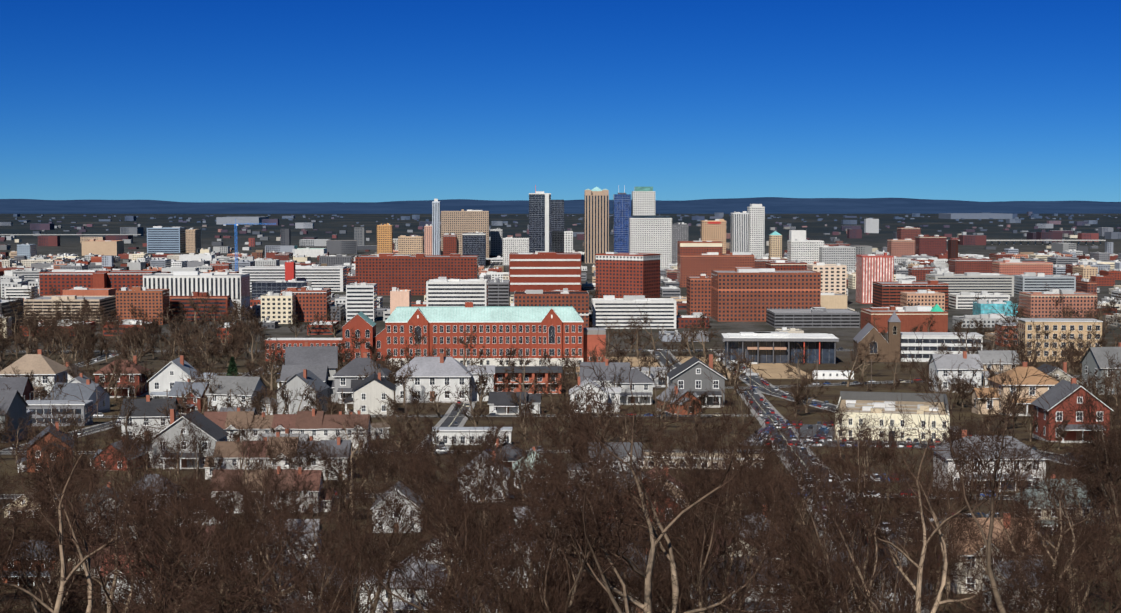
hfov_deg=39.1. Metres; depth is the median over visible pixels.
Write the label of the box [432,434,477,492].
tree
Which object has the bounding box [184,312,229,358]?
tree
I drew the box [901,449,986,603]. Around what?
tree
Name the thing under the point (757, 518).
tree
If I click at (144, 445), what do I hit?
tree
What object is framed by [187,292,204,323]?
tree
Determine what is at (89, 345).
tree
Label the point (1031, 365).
tree
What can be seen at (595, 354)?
tree
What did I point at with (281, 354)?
tree
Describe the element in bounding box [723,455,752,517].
tree
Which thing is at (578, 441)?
tree
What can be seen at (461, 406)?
tree
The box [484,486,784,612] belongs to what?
tree
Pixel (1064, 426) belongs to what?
tree
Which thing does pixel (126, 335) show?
tree
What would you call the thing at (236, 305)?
tree
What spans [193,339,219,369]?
tree
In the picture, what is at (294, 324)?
tree
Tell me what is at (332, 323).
tree
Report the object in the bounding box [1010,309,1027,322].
tree
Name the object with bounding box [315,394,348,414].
tree
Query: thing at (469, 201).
ridge hills
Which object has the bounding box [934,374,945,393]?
tree
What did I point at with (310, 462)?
tree
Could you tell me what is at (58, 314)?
tree
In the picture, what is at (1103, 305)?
tree
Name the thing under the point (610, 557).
tree
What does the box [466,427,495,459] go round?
tree
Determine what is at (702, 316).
tree
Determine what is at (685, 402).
tree
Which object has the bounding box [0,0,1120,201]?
sky
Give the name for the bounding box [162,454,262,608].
tree
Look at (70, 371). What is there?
tree
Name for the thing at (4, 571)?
tree
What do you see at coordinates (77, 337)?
tree
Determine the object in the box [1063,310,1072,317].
tree
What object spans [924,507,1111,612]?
tree
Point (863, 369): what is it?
tree
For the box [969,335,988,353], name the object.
tree
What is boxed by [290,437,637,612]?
tree
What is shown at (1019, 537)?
tree
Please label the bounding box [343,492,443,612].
tree
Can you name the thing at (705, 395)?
tree
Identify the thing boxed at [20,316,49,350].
tree
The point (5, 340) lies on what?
tree
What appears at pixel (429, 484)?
tree
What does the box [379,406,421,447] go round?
tree
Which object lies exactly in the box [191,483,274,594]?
tree
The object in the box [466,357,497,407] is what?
tree
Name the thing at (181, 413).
tree
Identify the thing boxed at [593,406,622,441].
tree
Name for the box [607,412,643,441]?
tree
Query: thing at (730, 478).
tree
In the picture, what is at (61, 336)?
tree
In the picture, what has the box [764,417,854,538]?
tree
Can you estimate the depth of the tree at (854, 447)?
491.17 m
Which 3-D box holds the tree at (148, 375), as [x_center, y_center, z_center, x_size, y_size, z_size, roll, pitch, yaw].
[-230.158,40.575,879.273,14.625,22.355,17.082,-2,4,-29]
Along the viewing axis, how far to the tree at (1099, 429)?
539.99 m
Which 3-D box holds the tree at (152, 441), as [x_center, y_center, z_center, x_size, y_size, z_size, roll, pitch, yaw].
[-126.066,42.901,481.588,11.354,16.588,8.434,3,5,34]
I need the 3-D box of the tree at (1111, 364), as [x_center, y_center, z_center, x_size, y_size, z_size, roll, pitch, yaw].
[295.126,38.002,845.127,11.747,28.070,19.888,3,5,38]
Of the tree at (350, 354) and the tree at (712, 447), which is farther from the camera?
the tree at (350, 354)
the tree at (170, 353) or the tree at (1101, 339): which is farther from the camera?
the tree at (1101, 339)
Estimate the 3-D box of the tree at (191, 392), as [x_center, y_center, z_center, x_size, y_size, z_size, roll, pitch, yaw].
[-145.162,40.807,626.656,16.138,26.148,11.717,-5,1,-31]
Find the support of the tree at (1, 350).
on the terrain
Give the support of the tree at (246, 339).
on the terrain
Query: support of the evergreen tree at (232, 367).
on the terrain
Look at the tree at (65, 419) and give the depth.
571.26 m
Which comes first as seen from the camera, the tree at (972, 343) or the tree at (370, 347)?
the tree at (370, 347)
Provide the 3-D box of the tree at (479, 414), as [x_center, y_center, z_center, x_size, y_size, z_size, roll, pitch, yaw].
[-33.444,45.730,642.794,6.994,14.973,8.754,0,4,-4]
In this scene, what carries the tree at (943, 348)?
on the terrain
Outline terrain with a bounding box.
[0,202,1120,612]
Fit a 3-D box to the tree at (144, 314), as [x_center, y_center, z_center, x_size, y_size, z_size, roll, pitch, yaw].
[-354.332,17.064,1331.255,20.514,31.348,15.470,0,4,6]
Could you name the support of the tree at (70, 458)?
on the terrain
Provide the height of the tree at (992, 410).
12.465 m
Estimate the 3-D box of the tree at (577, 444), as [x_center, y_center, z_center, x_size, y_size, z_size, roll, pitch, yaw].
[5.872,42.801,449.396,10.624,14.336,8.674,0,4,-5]
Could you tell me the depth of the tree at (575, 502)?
194.89 m
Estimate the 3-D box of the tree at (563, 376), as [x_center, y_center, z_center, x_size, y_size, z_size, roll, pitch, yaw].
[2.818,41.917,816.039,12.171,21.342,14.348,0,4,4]
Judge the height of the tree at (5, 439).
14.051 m
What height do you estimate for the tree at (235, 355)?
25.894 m
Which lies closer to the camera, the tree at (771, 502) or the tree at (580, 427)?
the tree at (771, 502)
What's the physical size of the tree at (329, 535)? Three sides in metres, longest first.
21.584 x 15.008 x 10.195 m
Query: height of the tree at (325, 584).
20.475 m
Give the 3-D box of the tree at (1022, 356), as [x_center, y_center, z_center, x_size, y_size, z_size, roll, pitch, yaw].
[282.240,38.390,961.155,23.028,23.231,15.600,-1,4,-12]
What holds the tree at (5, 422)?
on the terrain
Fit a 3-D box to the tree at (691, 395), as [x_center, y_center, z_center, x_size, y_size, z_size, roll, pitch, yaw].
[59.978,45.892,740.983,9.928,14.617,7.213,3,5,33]
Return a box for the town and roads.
[0,261,1120,612]
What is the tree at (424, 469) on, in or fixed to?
on the terrain
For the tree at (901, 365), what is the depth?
951.55 m
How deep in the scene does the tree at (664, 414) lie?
674.14 m
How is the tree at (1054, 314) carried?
on the terrain
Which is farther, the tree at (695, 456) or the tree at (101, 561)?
the tree at (695, 456)
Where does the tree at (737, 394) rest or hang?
on the terrain
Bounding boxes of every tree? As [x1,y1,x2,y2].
[0,327,31,358]
[0,328,16,370]
[0,329,11,356]
[0,331,14,348]
[0,333,7,360]
[0,354,239,612]
[0,397,14,434]
[0,406,37,612]
[0,406,41,464]
[0,420,9,438]
[0,423,13,449]
[0,432,211,612]
[0,448,18,484]
[0,465,28,589]
[0,472,105,601]
[0,482,163,612]
[0,515,181,612]
[0,522,52,612]
[1,296,30,343]
[1,347,16,367]
[3,366,35,386]
[4,444,139,607]
[6,323,42,353]
[6,458,55,538]
[10,315,42,353]
[10,320,22,338]
[10,421,70,527]
[17,285,41,298]
[18,438,84,536]
[20,305,45,343]
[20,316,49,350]
[20,416,59,440]
[23,370,50,398]
[24,301,29,316]
[24,437,124,519]
[26,304,49,340]
[28,435,379,612]
[29,347,37,353]
[30,428,72,487]
[32,319,66,357]
[33,380,46,399]
[33,457,101,575]
[36,317,54,335]
[39,331,55,356]
[40,312,67,346]
[40,374,67,399]
[41,400,239,611]
[43,325,75,365]
[44,305,65,335]
[44,346,69,361]
[44,404,72,435]
[45,285,60,295]
[46,319,65,354]
[47,298,63,316]
[47,313,76,348]
[47,404,81,435]
[48,314,70,346]
[49,438,371,612]
[51,296,76,318]
[56,314,86,351]
[59,444,88,499]
[61,311,77,333]
[61,349,86,382]
[64,318,96,357]
[65,414,94,454]
[66,307,93,357]
[66,401,86,432]
[66,455,90,499]
[70,334,84,360]
[72,342,96,366]
[74,301,96,319]
[74,309,91,327]
[76,324,96,359]
[76,351,100,381]
[78,457,107,495]
[78,471,260,612]
[79,335,98,363]
[80,361,109,387]
[81,296,94,319]
[85,304,103,320]
[86,320,114,354]
[90,305,109,325]
[94,314,110,335]
[95,347,138,393]
[96,332,112,361]
[97,316,134,359]
[102,424,121,444]
[102,474,154,537]
[104,316,127,341]
[105,361,135,398]
[106,309,127,324]
[107,394,139,440]
[108,324,149,361]
[111,431,143,477]
[112,371,153,406]
[113,444,218,612]
[116,417,167,501]
[120,324,141,350]
[120,337,144,360]
[120,482,166,547]
[127,327,145,350]
[128,303,143,317]
[128,308,167,333]
[130,308,151,332]
[132,327,158,360]
[133,315,165,342]
[134,421,163,469]
[136,320,155,343]
[137,320,157,357]
[137,359,155,382]
[138,403,204,472]
[149,322,171,355]
[152,395,183,429]
[155,303,174,325]
[157,343,191,364]
[158,308,195,355]
[159,342,178,361]
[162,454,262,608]
[163,440,180,481]
[165,322,187,355]
[166,313,186,333]
[171,320,201,348]
[172,334,207,367]
[175,377,213,413]
[176,324,203,355]
[176,471,226,523]
[177,301,191,320]
[177,392,190,415]
[177,485,216,523]
[179,310,221,345]
[179,339,193,362]
[180,317,204,348]
[180,364,210,382]
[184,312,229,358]
[184,421,212,481]
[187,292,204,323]
[188,330,220,364]
[189,339,210,372]
[191,458,263,611]
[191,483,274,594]
[192,369,221,410]
[193,290,219,317]
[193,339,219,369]
[196,318,214,342]
[196,445,223,473]
[197,310,215,331]
[197,399,223,411]
[198,395,225,414]
[201,360,229,383]
[203,304,223,323]
[203,337,222,367]
[203,449,376,609]
[206,303,230,323]
[208,445,316,612]
[208,470,287,580]
[209,313,245,345]
[210,397,300,526]
[210,423,427,612]
[211,309,244,335]
[213,333,245,355]
[213,334,243,367]
[213,341,219,362]
[216,297,246,325]
[218,389,239,406]
[219,417,273,469]
[220,310,253,331]
[220,327,249,360]
[224,424,296,507]
[226,341,246,363]
[226,356,237,375]
[228,300,256,332]
[229,398,255,410]
[230,318,271,364]
[230,382,266,413]
[231,298,240,318]
[232,305,261,335]
[237,326,255,357]
[242,302,255,318]
[243,357,267,378]
[246,384,283,414]
[247,344,284,389]
[248,323,269,353]
[248,398,269,414]
[249,447,487,612]
[249,468,297,566]
[250,387,264,414]
[251,423,323,469]
[253,317,266,334]
[253,338,272,374]
[255,350,284,381]
[257,338,281,380]
[266,493,426,612]
[268,345,284,381]
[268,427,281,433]
[272,490,336,558]
[274,376,300,411]
[278,381,323,413]
[278,539,401,612]
[286,436,332,469]
[287,310,306,337]
[287,457,362,563]
[287,470,321,518]
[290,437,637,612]
[301,310,328,335]
[303,380,336,412]
[305,405,390,511]
[306,398,334,414]
[310,444,376,520]
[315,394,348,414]
[317,306,346,337]
[319,443,339,483]
[321,393,354,414]
[325,421,360,465]
[331,337,346,363]
[331,399,381,475]
[334,427,393,513]
[336,349,354,370]
[336,447,359,501]
[338,342,355,367]
[339,328,379,361]
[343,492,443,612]
[353,406,543,612]
[353,415,518,610]
[358,424,572,612]
[359,353,399,383]
[365,341,383,363]
[365,433,386,480]
[369,392,406,421]
[375,422,418,486]
[376,429,424,481]
[377,405,424,454]
[378,351,392,365]
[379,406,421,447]
[380,352,400,382]
[381,364,404,399]
[384,405,422,445]
[387,397,401,418]
[388,427,424,488]
[389,437,440,513]
[390,363,399,380]
[391,348,420,368]
[398,356,417,404]
[398,470,593,612]
[399,325,436,357]
[404,427,436,489]
[404,436,502,582]
[406,434,706,612]
[406,444,455,507]
[407,386,425,419]
[412,482,609,612]
[413,480,513,586]
[415,430,434,483]
[419,383,450,417]
[422,413,446,453]
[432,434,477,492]
[433,424,598,609]
[441,326,492,365]
[443,425,510,529]
[444,383,492,426]
[450,434,466,469]
[465,367,490,403]
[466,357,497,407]
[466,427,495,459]
[470,410,644,612]
[470,469,510,518]
[471,401,486,426]
[474,299,815,612]
[477,430,490,450]
[478,445,516,499]
[480,424,507,454]
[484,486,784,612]
[487,420,506,447]
[494,344,517,365]
[495,373,512,391]
[498,444,536,506]
[503,452,643,598]
[504,349,541,391]
[504,382,535,411]
[507,426,557,497]
[507,453,533,508]
[511,399,537,434]
[512,406,530,439]
[512,439,545,500]
[519,450,694,612]
[520,440,575,526]
[523,415,553,444]
[527,505,670,612]
[528,377,549,395]
[530,369,565,408]
[530,396,564,431]
[534,350,556,365]
[534,446,570,490]
[536,413,569,466]
[542,390,574,444]
[547,394,581,418]
[550,376,786,612]
[551,435,657,562]
[553,352,573,390]
[555,367,575,401]
[555,399,576,433]
[556,346,584,377]
[561,377,590,410]
[562,358,580,382]
[564,433,589,458]
[566,408,600,458]
[566,415,603,458]
[566,497,697,611]
[567,409,631,442]
[567,415,618,490]
[574,392,621,440]
[575,444,627,534]
[576,403,604,440]
[578,453,598,483]
[584,346,613,361]
[587,344,604,361]
[588,284,602,297]
[589,446,669,522]
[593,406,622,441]
[596,317,625,361]
[602,361,628,387]
[606,341,633,367]
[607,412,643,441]
[608,370,828,612]
[608,397,623,413]
[610,347,629,361]
[613,388,652,444]
[613,408,632,439]
[615,408,641,440]
[616,412,743,612]
[616,434,802,612]
[619,405,731,611]
[621,314,654,358]
[622,478,669,553]
[626,319,642,352]
[633,339,665,366]
[635,312,664,348]
[635,351,663,380]
[646,412,706,464]
[648,432,665,466]
[650,330,687,366]
[651,373,682,418]
[654,360,673,388]
[654,391,675,427]
[657,510,922,612]
[663,446,835,612]
[663,453,774,612]
[666,395,689,420]
[666,431,690,473]
[675,323,698,355]
[680,319,701,353]
[680,389,695,416]
[680,446,712,496]
[681,464,708,525]
[682,315,719,357]
[682,456,747,529]
[686,418,703,451]
[688,390,710,418]
[688,398,706,423]
[696,341,723,366]
[696,420,728,466]
[699,313,710,330]
[701,452,754,518]
[705,443,755,510]
[713,345,735,380]
[713,358,727,375]
[714,344,749,384]
[715,442,739,466]
[719,405,751,452]
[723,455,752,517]
[726,380,752,423]
[728,349,754,393]
[729,422,753,453]
[732,302,1120,612]
[732,431,906,604]
[733,429,943,612]
[735,423,800,497]
[740,401,987,612]
[741,513,851,612]
[742,464,832,580]
[743,453,778,505]
[745,465,796,561]
[749,411,931,612]
[750,361,1065,612]
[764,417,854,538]
[781,344,811,378]
[781,364,814,404]
[784,381,813,411]
[784,503,940,612]
[786,362,830,412]
[786,378,809,414]
[813,397,854,460]
[814,510,1092,612]
[822,510,854,551]
[831,539,947,612]
[838,340,878,386]
[842,485,970,612]
[843,413,875,465]
[846,333,885,376]
[846,431,870,479]
[849,407,881,490]
[851,365,879,391]
[860,313,887,335]
[866,418,906,503]
[882,351,910,383]
[883,373,903,391]
[892,446,961,574]
[897,421,990,602]
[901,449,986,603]
[901,461,922,504]
[904,353,918,383]
[911,365,937,392]
[914,370,948,396]
[918,314,937,331]
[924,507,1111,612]
[926,493,1034,610]
[934,342,952,353]
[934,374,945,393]
[938,434,957,444]
[941,428,975,505]
[942,363,976,404]
[944,378,957,408]
[946,435,1120,612]
[949,319,962,331]
[951,320,981,353]
[952,373,968,407]
[952,500,1120,612]
[953,407,990,437]
[953,419,1027,516]
[956,372,976,402]
[959,384,993,421]
[961,357,1009,387]
[965,319,988,334]
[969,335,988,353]
[971,318,984,334]
[976,477,1120,612]
[980,408,994,430]
[982,471,1062,560]
[984,318,1008,347]
[985,335,1004,349]
[988,366,1030,419]
[994,389,1019,429]
[994,422,1119,606]
[995,438,1041,492]
[998,426,1017,438]
[999,326,1017,349]
[1001,297,1038,334]
[1001,374,1027,427]
[1003,453,1026,490]
[1007,332,1029,353]
[1007,493,1044,532]
[1008,339,1021,355]
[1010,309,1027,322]
[1010,350,1038,367]
[1011,356,1037,368]
[1017,406,1040,441]
[1020,344,1045,366]
[1027,320,1052,364]
[1033,488,1114,596]
[1039,336,1063,363]
[1046,344,1079,368]
[1046,367,1071,380]
[1046,450,1120,561]
[1047,305,1065,317]
[1049,345,1120,551]
[1049,445,1084,479]
[1050,288,1065,305]
[1052,358,1063,370]
[1053,415,1070,449]
[1054,327,1077,370]
[1056,345,1081,376]
[1059,303,1081,316]
[1060,341,1080,373]
[1060,475,1120,522]
[1061,303,1092,318]
[1062,427,1118,506]
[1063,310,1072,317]
[1063,499,1120,612]
[1065,428,1120,537]
[1068,367,1118,408]
[1069,331,1093,357]
[1072,328,1098,359]
[1072,347,1085,379]
[1076,320,1104,351]
[1078,414,1114,452]
[1078,438,1120,492]
[1083,306,1103,317]
[1083,314,1111,339]
[1083,374,1100,397]
[1084,299,1113,329]
[1084,314,1108,330]
[1084,550,1120,608]
[1090,296,1111,320]
[1090,477,1120,609]
[1091,415,1118,452]
[1092,306,1116,329]
[1093,422,1120,464]
[1097,336,1107,346]
[1097,351,1120,398]
[1101,368,1120,412]
[1101,396,1117,426]
[1102,360,1120,398]
[1104,299,1118,314]
[1104,488,1120,521]
[1108,329,1120,346]
[1108,399,1120,427]
[1109,433,1120,493]
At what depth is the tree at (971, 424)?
456.19 m
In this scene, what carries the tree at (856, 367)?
on the terrain
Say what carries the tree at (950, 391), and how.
on the terrain
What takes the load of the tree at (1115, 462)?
on the terrain
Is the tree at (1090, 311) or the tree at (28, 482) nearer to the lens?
the tree at (28, 482)
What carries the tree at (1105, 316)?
on the terrain
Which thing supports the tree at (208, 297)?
on the terrain
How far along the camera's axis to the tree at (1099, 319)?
1386.82 m
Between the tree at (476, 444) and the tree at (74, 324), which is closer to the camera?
the tree at (476, 444)
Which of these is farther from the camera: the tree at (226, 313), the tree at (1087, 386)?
the tree at (226, 313)
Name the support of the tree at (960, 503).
on the terrain
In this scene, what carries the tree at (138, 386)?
on the terrain
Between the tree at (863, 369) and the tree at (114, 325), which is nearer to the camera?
the tree at (863, 369)
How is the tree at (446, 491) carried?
on the terrain
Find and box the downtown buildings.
[0,185,1096,337]
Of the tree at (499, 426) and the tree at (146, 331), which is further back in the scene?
the tree at (146, 331)
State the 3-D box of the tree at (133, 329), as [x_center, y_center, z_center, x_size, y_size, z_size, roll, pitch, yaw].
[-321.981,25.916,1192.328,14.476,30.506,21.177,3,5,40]
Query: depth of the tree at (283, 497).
194.06 m
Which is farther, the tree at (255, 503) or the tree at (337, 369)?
the tree at (337, 369)
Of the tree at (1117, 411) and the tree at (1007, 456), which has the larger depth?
the tree at (1117, 411)
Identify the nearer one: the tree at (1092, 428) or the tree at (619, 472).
the tree at (1092, 428)
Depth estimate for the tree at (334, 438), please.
491.05 m
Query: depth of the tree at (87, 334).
1182.17 m
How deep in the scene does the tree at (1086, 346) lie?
1122.54 m
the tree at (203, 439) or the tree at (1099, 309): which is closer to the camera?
the tree at (203, 439)
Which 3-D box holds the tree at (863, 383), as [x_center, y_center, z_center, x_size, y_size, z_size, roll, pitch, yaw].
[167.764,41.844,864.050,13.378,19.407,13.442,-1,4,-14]
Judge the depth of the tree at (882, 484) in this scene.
117.08 m
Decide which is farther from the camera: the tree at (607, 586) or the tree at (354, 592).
the tree at (354, 592)
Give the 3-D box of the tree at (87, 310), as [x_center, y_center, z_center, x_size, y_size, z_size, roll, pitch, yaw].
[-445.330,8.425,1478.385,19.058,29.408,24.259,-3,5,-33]
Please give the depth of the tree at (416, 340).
1012.55 m
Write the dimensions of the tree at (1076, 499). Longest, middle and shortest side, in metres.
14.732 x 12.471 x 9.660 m
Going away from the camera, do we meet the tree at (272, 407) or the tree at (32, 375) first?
the tree at (272, 407)
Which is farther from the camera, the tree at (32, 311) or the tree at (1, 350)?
the tree at (32, 311)
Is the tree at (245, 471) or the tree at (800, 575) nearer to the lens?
the tree at (800, 575)
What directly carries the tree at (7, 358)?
on the terrain
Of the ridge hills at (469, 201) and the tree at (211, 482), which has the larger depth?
the ridge hills at (469, 201)
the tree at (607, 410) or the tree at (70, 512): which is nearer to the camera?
the tree at (70, 512)
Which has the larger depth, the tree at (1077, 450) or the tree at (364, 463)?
the tree at (1077, 450)
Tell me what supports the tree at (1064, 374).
on the terrain
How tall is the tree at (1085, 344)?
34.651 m
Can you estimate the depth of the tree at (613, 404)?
711.67 m
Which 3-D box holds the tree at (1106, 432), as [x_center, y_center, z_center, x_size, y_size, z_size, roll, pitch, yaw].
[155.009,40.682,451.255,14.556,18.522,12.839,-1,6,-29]
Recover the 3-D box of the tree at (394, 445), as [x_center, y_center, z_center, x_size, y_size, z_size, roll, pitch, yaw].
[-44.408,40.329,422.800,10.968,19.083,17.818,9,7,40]
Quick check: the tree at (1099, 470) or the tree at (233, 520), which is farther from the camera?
the tree at (1099, 470)
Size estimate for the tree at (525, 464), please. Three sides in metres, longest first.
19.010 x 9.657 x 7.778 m
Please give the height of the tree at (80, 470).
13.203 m
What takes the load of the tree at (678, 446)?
on the terrain
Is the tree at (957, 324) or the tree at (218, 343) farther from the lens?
the tree at (957, 324)
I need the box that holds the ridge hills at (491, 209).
[0,205,1120,213]
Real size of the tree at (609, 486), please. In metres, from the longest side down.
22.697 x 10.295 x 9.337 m
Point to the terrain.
(814, 230)
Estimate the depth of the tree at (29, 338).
1210.47 m
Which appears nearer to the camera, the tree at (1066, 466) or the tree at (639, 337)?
the tree at (1066, 466)
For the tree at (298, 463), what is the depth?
374.78 m
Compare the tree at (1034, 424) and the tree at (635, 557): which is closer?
the tree at (635, 557)
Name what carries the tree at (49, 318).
on the terrain
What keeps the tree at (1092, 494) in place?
on the terrain
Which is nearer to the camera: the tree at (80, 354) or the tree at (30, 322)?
the tree at (80, 354)
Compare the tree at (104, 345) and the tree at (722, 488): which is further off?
the tree at (104, 345)
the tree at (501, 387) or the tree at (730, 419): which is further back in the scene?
the tree at (501, 387)
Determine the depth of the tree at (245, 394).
644.42 m
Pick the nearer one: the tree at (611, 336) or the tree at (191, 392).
the tree at (191, 392)
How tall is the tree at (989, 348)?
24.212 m
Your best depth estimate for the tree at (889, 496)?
177.49 m
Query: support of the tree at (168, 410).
on the terrain
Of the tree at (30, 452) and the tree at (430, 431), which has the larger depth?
the tree at (430, 431)
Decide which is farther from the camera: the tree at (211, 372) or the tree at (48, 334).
the tree at (48, 334)
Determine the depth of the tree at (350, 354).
904.91 m
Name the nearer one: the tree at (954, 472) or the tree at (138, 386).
the tree at (954, 472)
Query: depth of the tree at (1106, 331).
1221.45 m
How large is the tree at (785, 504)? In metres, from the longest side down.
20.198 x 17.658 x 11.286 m
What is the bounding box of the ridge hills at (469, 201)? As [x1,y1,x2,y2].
[0,197,1120,205]
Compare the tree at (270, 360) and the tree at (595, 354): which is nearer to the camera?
the tree at (270, 360)
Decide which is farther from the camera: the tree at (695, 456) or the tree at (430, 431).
the tree at (430, 431)
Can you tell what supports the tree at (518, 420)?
on the terrain
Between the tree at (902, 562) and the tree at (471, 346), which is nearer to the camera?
the tree at (902, 562)
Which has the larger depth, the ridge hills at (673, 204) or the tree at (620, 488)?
the ridge hills at (673, 204)
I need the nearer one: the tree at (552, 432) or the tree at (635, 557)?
the tree at (635, 557)
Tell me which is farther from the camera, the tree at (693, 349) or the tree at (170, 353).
the tree at (693, 349)
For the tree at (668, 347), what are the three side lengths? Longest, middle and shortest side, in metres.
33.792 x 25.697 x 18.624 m
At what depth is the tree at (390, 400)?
718.20 m
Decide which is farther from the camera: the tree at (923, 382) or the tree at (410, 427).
the tree at (923, 382)
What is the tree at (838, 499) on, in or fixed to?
on the terrain
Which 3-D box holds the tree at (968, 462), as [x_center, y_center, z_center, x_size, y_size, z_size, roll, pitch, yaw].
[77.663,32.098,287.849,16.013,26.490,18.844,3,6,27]
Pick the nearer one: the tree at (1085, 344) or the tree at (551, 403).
the tree at (551, 403)
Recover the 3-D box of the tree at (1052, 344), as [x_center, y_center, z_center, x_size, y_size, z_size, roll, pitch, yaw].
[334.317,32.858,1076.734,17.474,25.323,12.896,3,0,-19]
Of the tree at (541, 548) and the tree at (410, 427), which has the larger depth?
the tree at (410, 427)
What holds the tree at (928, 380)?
on the terrain
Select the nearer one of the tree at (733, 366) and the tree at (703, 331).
the tree at (733, 366)
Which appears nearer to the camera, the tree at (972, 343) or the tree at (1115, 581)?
the tree at (1115, 581)
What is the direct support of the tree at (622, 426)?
on the terrain
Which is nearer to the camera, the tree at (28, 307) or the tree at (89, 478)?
the tree at (89, 478)
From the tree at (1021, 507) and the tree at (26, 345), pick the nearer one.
the tree at (1021, 507)
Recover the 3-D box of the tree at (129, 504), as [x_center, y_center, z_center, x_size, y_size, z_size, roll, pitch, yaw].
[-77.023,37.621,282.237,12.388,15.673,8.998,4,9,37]
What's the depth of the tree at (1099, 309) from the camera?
1433.40 m
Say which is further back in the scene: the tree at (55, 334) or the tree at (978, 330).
the tree at (978, 330)
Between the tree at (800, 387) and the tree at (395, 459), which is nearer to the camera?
the tree at (395, 459)
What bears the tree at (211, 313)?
on the terrain
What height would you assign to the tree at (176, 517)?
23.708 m
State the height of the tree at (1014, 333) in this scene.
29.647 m
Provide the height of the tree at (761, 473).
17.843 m
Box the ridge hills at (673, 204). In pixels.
[0,200,1120,209]
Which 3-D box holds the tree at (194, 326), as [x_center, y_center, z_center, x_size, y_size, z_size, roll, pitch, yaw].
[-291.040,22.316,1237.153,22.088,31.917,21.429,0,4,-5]
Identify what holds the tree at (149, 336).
on the terrain
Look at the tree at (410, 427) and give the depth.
586.49 m
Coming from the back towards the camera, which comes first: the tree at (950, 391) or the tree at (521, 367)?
the tree at (521, 367)
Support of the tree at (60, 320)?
on the terrain
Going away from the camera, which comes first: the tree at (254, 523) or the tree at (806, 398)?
the tree at (254, 523)
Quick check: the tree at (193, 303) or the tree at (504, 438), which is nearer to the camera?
the tree at (504, 438)
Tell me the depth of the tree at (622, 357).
986.58 m
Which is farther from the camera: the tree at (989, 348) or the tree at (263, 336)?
the tree at (263, 336)
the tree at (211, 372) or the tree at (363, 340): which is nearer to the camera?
the tree at (211, 372)
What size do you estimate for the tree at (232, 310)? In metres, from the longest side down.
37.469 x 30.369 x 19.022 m
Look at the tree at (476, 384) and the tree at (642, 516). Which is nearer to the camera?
the tree at (642, 516)
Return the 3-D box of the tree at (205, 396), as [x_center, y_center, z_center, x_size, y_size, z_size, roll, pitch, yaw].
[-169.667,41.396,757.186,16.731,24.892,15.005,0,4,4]
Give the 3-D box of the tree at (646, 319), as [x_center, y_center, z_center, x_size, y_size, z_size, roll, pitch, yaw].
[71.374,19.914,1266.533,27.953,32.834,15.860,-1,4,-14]
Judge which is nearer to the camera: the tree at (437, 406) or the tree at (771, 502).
the tree at (771, 502)
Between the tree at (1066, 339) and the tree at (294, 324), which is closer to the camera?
the tree at (1066, 339)
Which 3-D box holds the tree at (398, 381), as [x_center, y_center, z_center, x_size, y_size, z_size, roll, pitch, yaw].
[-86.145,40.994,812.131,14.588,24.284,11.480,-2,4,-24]
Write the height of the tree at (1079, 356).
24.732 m
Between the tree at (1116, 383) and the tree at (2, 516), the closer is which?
the tree at (2, 516)
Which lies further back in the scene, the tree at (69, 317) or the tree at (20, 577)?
the tree at (69, 317)
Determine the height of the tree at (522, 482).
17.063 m
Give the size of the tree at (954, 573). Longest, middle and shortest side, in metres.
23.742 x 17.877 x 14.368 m
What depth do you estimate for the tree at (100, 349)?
1212.00 m
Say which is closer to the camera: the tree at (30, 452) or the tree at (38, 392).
the tree at (30, 452)
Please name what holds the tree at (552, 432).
on the terrain
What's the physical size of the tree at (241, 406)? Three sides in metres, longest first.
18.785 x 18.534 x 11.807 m
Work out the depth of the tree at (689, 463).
385.41 m
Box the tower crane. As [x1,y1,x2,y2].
[223,219,274,270]
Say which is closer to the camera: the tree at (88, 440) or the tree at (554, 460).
the tree at (554, 460)
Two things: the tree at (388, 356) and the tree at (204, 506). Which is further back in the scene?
the tree at (388, 356)
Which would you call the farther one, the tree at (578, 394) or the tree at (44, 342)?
the tree at (44, 342)
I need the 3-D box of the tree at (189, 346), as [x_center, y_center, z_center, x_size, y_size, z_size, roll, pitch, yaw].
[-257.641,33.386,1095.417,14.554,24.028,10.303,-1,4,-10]
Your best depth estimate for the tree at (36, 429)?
506.86 m
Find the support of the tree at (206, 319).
on the terrain
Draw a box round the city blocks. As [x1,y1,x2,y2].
[0,212,1120,342]
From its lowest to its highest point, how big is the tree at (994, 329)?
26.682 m
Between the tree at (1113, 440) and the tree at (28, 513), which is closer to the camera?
the tree at (28, 513)
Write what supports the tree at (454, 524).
on the terrain
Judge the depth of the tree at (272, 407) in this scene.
686.80 m
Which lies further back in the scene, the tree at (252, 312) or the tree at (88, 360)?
the tree at (252, 312)
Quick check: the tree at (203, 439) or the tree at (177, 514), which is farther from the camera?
the tree at (203, 439)
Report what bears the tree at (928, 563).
on the terrain
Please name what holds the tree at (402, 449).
on the terrain
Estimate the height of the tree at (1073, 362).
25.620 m
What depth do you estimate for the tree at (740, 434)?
541.30 m
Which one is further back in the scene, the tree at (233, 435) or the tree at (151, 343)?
the tree at (151, 343)
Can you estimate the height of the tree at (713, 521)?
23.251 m
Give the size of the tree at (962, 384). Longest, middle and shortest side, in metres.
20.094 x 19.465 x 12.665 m
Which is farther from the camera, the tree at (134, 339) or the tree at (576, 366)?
the tree at (134, 339)
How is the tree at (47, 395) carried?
on the terrain
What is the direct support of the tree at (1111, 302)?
on the terrain
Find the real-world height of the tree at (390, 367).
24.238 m
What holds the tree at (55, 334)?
on the terrain
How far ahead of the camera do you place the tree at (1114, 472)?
258.94 m

